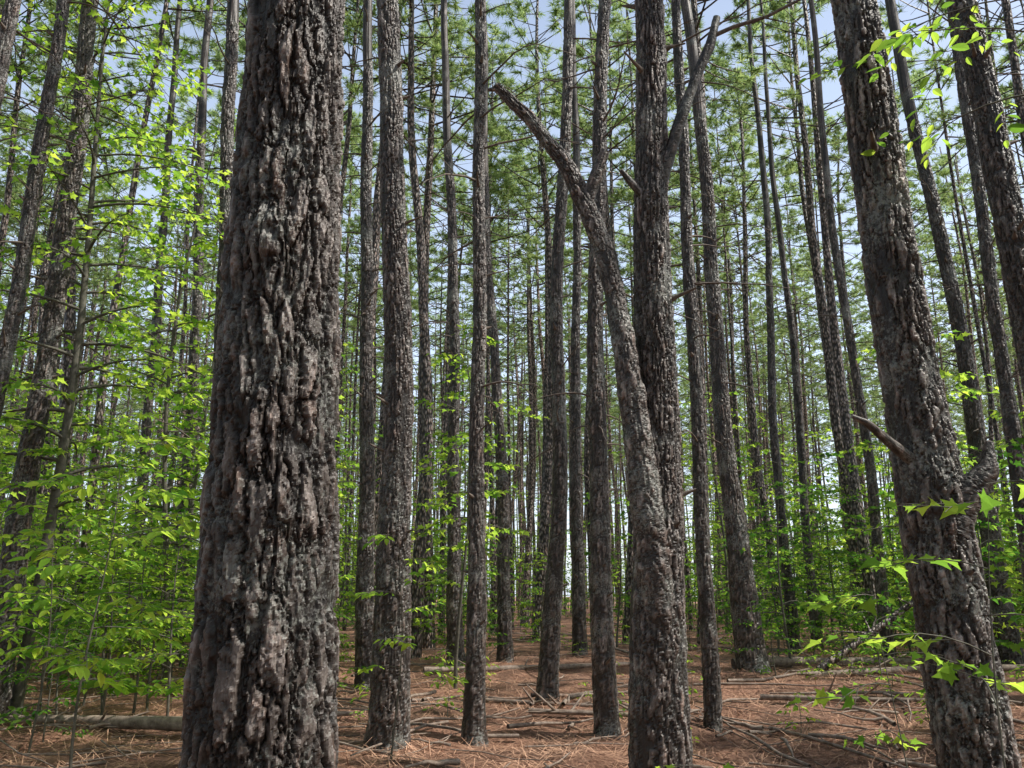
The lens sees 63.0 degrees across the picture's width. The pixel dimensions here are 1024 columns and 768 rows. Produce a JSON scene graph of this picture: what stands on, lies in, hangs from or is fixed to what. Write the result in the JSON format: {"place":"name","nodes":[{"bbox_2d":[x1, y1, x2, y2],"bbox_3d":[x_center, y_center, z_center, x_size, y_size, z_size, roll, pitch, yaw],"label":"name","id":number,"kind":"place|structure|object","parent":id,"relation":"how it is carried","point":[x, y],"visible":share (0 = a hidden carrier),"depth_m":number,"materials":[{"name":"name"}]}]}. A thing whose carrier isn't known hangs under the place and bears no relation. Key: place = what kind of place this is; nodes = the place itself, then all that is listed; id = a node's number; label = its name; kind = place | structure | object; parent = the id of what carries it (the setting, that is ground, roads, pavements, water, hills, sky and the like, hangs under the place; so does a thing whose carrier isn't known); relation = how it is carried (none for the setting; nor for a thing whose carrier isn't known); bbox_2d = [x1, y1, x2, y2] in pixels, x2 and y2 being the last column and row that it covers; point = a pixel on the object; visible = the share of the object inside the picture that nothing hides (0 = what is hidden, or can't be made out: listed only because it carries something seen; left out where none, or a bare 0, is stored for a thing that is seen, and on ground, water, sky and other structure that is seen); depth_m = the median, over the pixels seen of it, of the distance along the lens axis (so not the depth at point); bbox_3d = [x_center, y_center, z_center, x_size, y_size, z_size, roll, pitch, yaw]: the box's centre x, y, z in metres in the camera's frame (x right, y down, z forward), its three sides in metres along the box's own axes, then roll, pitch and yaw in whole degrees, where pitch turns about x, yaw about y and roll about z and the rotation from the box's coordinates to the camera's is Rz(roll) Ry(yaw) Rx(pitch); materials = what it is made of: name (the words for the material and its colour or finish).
{"place":"outdoors","nodes":[
{"label":"outdoors","id":0,"kind":"place"},
{"bbox_2d":[0,597,1023,767],"bbox_3d":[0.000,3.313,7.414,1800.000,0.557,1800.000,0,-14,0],"label":"forest ground","id":1,"kind":"structure","parent":0,"point":[551,732],"depth_m":9.49,"materials":[{"name":"brown soil"}]},
{"bbox_2d":[0,0,70,141],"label":"pine tree","id":2,"kind":"object","parent":1,"relation":"on","point":[10,11],"visible":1,"depth_m":9.18,"materials":[{"name":"brown plant"}]},
{"bbox_2d":[0,0,164,714],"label":"pine tree","id":3,"kind":"object","parent":1,"relation":"on","point":[26,468],"visible":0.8,"depth_m":10.46,"materials":[{"name":"brown plant"}]},
{"bbox_2d":[0,0,171,436],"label":"pine tree","id":4,"kind":"object","parent":1,"relation":"on","point":[14,312],"visible":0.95,"depth_m":9.82,"materials":[{"name":"brown plant"}]},
{"bbox_2d":[0,704,181,731],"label":"fallen log","id":5,"kind":"object","parent":1,"relation":"on","point":[162,723],"visible":0.68,"depth_m":8.52,"materials":[{"name":"wood"}]},
{"bbox_2d":[0,498,193,752],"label":"hickory sapling","id":6,"kind":"object","parent":1,"relation":"on","point":[37,533],"visible":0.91,"depth_m":7.93,"materials":[{"name":"green plant"}]},
{"bbox_2d":[0,436,207,767],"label":"hickory sapling","id":7,"kind":"object","parent":1,"relation":"on","point":[133,632],"visible":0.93,"depth_m":6.46,"materials":[{"name":"green plant"}]},
{"bbox_2d":[0,0,231,714],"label":"young maple tree","id":8,"kind":"object","parent":1,"relation":"on","point":[19,688],"visible":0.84,"depth_m":10.91,"materials":[{"name":"green plant"}]},
{"bbox_2d":[107,601,194,698],"bbox_3d":[-3.005,2.754,8.374,1.765,1.558,1.904,0,-14,0],"label":"hickory sapling","id":9,"kind":"object","parent":1,"relation":"on","point":[161,659],"visible":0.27,"depth_m":8.10,"materials":[{"name":"green plant"}]},
{"bbox_2d":[67,101,236,687],"bbox_3d":[-5.154,-0.140,12.670,3.097,9.114,3.145,0,-14,0],"label":"young maple tree","id":10,"kind":"object","parent":1,"relation":"on","point":[204,246],"visible":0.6,"depth_m":13.01,"materials":[{"name":"green plant"}]},
{"bbox_2d":[122,0,234,656],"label":"pine tree","id":11,"kind":"object","parent":1,"relation":"on","point":[148,404],"visible":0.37,"depth_m":19.03,"materials":[{"name":"brown plant"}]},
{"bbox_2d":[125,0,240,662],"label":"pine tree","id":12,"kind":"object","parent":1,"relation":"on","point":[196,304],"visible":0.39,"depth_m":17.11,"materials":[{"name":"brown plant"}]},
{"bbox_2d":[142,0,244,556],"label":"pine tree","id":13,"kind":"object","parent":1,"relation":"on","point":[228,98],"visible":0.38,"depth_m":13.27,"materials":[{"name":"brown plant"}]},
{"bbox_2d":[159,677,338,684],"bbox_3d":[-3.780,4.270,12.151,2.503,0.418,0.376,4,-15,-16],"label":"fallen log","id":14,"kind":"object","parent":1,"relation":"on","point":[175,679],"visible":0.05,"depth_m":11.88,"materials":[{"name":"wood"}]},
{"bbox_2d":[178,0,345,767],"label":"pine tree","id":15,"kind":"object","parent":1,"relation":"on","point":[260,678],"visible":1,"depth_m":2.12,"materials":[{"name":"brown plant"}]},
{"bbox_2d":[339,0,422,691],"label":"pine tree","id":16,"kind":"object","parent":1,"relation":"on","point":[364,610],"visible":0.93,"depth_m":13.30,"materials":[{"name":"brown plant"}]},
{"bbox_2d":[342,0,435,749],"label":"pine tree","id":17,"kind":"object","parent":1,"relation":"on","point":[395,503],"visible":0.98,"depth_m":8.62,"materials":[{"name":"brown plant"}]},
{"bbox_2d":[339,534,468,759],"bbox_3d":[-0.905,2.354,7.383,1.022,2.015,1.183,13,-19,-42],"label":"dogwood sapling","id":18,"kind":"object","parent":1,"relation":"on","point":[365,594],"visible":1,"depth_m":7.38,"materials":[{"name":"green plant"}]},
{"bbox_2d":[404,0,517,666],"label":"pine tree","id":19,"kind":"object","parent":1,"relation":"on","point":[454,557],"visible":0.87,"depth_m":16.59,"materials":[{"name":"brown plant"}]},
{"bbox_2d":[413,0,522,662],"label":"pine tree","id":20,"kind":"object","parent":1,"relation":"on","point":[505,652],"visible":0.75,"depth_m":17.08,"materials":[{"name":"brown plant"}]},
{"bbox_2d":[414,324,550,688],"bbox_3d":[-0.511,1.815,12.901,2.210,5.655,2.101,-4,-15,14],"label":"young maple tree","id":21,"kind":"object","parent":1,"relation":"on","point":[450,517],"visible":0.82,"depth_m":13.10,"materials":[{"name":"green plant"}]},
{"bbox_2d":[409,0,594,746],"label":"pine tree","id":22,"kind":"object","parent":1,"relation":"on","point":[473,726],"visible":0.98,"depth_m":9.14,"materials":[{"name":"brown plant"}]},
{"bbox_2d":[0,0,1023,658],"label":"distant pine forest","id":23,"kind":"object","parent":1,"relation":"on","point":[536,438],"visible":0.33,"depth_m":31.57,"materials":[{"name":"green plant"}]},
{"bbox_2d":[0,237,1023,742],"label":"understory saplings","id":24,"kind":"object","parent":1,"relation":"on","point":[146,573],"visible":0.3,"depth_m":15.98,"materials":[{"name":"green plant"}]},
{"bbox_2d":[0,621,1023,767],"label":"fallen twigs","id":25,"kind":"object","parent":1,"relation":"on","point":[759,730],"visible":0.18,"depth_m":9.14,"materials":[{"name":"brown wood"}]},
{"bbox_2d":[0,632,1023,767],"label":"pine straw","id":26,"kind":"object","parent":1,"relation":"on","point":[585,757],"visible":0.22,"depth_m":8.60,"materials":[{"name":"brown plant"}]},
{"bbox_2d":[423,646,629,673],"bbox_3d":[0.345,4.794,14.536,3.727,0.428,1.227,0,-14,0],"label":"fallen log","id":27,"kind":"object","parent":1,"relation":"on","point":[531,667],"visible":0.49,"depth_m":14.59,"materials":[{"name":"wood"}]},
{"bbox_2d":[524,0,590,655],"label":"pine tree","id":28,"kind":"object","parent":1,"relation":"on","point":[579,630],"visible":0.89,"depth_m":18.20,"materials":[{"name":"brown plant"}]},
{"bbox_2d":[493,0,672,701],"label":"pine tree","id":29,"kind":"object","parent":1,"relation":"on","point":[548,665],"visible":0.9,"depth_m":12.14,"materials":[{"name":"brown plant"}]},
{"bbox_2d":[525,683,702,721],"bbox_3d":[1.228,3.705,9.840,2.159,0.403,0.998,0,-14,0],"label":"fallen log","id":30,"kind":"object","parent":1,"relation":"on","point":[553,710],"visible":0.56,"depth_m":9.78,"materials":[{"name":"wood"}]},
{"bbox_2d":[535,0,717,739],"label":"pine tree","id":31,"kind":"object","parent":1,"relation":"on","point":[606,719],"visible":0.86,"depth_m":9.50,"materials":[{"name":"brown plant"}]},
{"bbox_2d":[487,0,804,767],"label":"pine tree","id":32,"kind":"object","parent":1,"relation":"on","point":[659,708],"visible":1,"depth_m":6.56,"materials":[{"name":"brown plant"}]},
{"bbox_2d":[568,0,800,732],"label":"pine tree","id":33,"kind":"object","parent":1,"relation":"on","point":[711,682],"visible":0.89,"depth_m":9.96,"materials":[{"name":"brown plant"}]},
{"bbox_2d":[656,762,733,767],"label":"redbud seedling","id":34,"kind":"object","parent":1,"relation":"on","point":[727,765],"visible":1,"depth_m":4.30,"materials":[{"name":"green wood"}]},
{"bbox_2d":[628,0,781,672],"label":"pine tree","id":35,"kind":"object","parent":1,"relation":"on","point":[743,592],"visible":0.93,"depth_m":15.15,"materials":[{"name":"brown plant"}]},
{"bbox_2d":[723,0,824,653],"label":"pine tree","id":36,"kind":"object","parent":1,"relation":"on","point":[772,417],"visible":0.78,"depth_m":20.81,"materials":[{"name":"brown plant"}]},
{"bbox_2d":[723,0,838,646],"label":"pine tree","id":37,"kind":"object","parent":1,"relation":"on","point":[800,435],"visible":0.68,"depth_m":22.96,"materials":[{"name":"brown plant"}]},
{"bbox_2d":[730,0,894,657],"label":"pine tree","id":38,"kind":"object","parent":1,"relation":"on","point":[859,402],"visible":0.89,"depth_m":17.64,"materials":[{"name":"brown plant"}]},
{"bbox_2d":[731,648,918,668],"bbox_3d":[6.616,5.156,15.767,5.764,0.307,1.111,3,-15,-12],"label":"fallen log","id":39,"kind":"object","parent":1,"relation":"on","point":[782,661],"visible":0.46,"depth_m":15.03,"materials":[{"name":"wood"}]},
{"bbox_2d":[760,673,924,703],"bbox_3d":[4.355,3.690,10.255,2.534,0.558,0.622,-4,-15,14],"label":"fallen log","id":40,"kind":"object","parent":1,"relation":"on","point":[801,697],"visible":0.44,"depth_m":10.41,"materials":[{"name":"wood"}]},
{"bbox_2d":[816,597,913,669],"bbox_3d":[6.042,3.878,13.534,2.363,1.563,0.797,0,-14,0],"label":"fallen branch","id":41,"kind":"object","parent":1,"relation":"on","point":[853,645],"visible":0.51,"depth_m":13.43,"materials":[{"name":"grey wood"}]},
{"bbox_2d":[791,585,997,767],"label":"sweetgum sapling","id":42,"kind":"object","parent":1,"relation":"on","point":[822,698],"visible":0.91,"depth_m":3.29,"materials":[{"name":"green plant"}]},
{"bbox_2d":[798,479,1023,767],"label":"sweetgum sapling","id":43,"kind":"object","parent":1,"relation":"on","point":[951,506],"visible":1,"depth_m":2.81,"materials":[{"name":"green plant"}]},
{"bbox_2d":[805,656,1023,676],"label":"fallen log","id":44,"kind":"object","parent":1,"relation":"on","point":[1005,667],"visible":0.44,"depth_m":12.65,"materials":[{"name":"wood"}]},
{"bbox_2d":[830,0,1021,767],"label":"pine tree","id":45,"kind":"object","parent":1,"relation":"on","point":[918,439],"visible":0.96,"depth_m":4.16,"materials":[{"name":"brown plant"}]},
{"bbox_2d":[871,430,1023,655],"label":"sweetgum sapling","id":46,"kind":"object","parent":1,"relation":"on","point":[1001,556],"visible":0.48,"depth_m":8.47,"materials":[{"name":"green plant"}]},
{"bbox_2d":[885,0,1023,671],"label":"pine tree","id":47,"kind":"object","parent":1,"relation":"on","point":[974,420],"visible":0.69,"depth_m":15.63,"materials":[{"name":"brown plant"}]},
{"bbox_2d":[895,0,1023,629],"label":"pine tree","id":48,"kind":"object","parent":1,"relation":"on","point":[1008,401],"visible":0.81,"depth_m":11.60,"materials":[{"name":"brown plant"}]},
{"bbox_2d":[927,0,1023,395],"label":"pine tree","id":49,"kind":"object","parent":1,"relation":"on","point":[999,171],"visible":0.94,"depth_m":7.61,"materials":[{"name":"brown plant"}]},
{"bbox_2d":[0,0,1023,596],"label":"sky","id":50,"kind":"structure","parent":0,"point":[831,90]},
{"bbox_2d":[485,687,592,706],"bbox_3d":[0.295,3.933,10.517,2.022,0.242,0.398,-5,-15,20],"label":"fallen branch","id":51,"kind":"object","parent":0,"point":[513,701],"visible":0.55,"depth_m":10.61,"materials":[{"name":"wood"}]},
{"bbox_2d":[797,0,1023,167],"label":"sweetgum sapling","id":52,"kind":"object","parent":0,"point":[899,39],"visible":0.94,"depth_m":4.37,"materials":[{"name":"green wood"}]}
]}

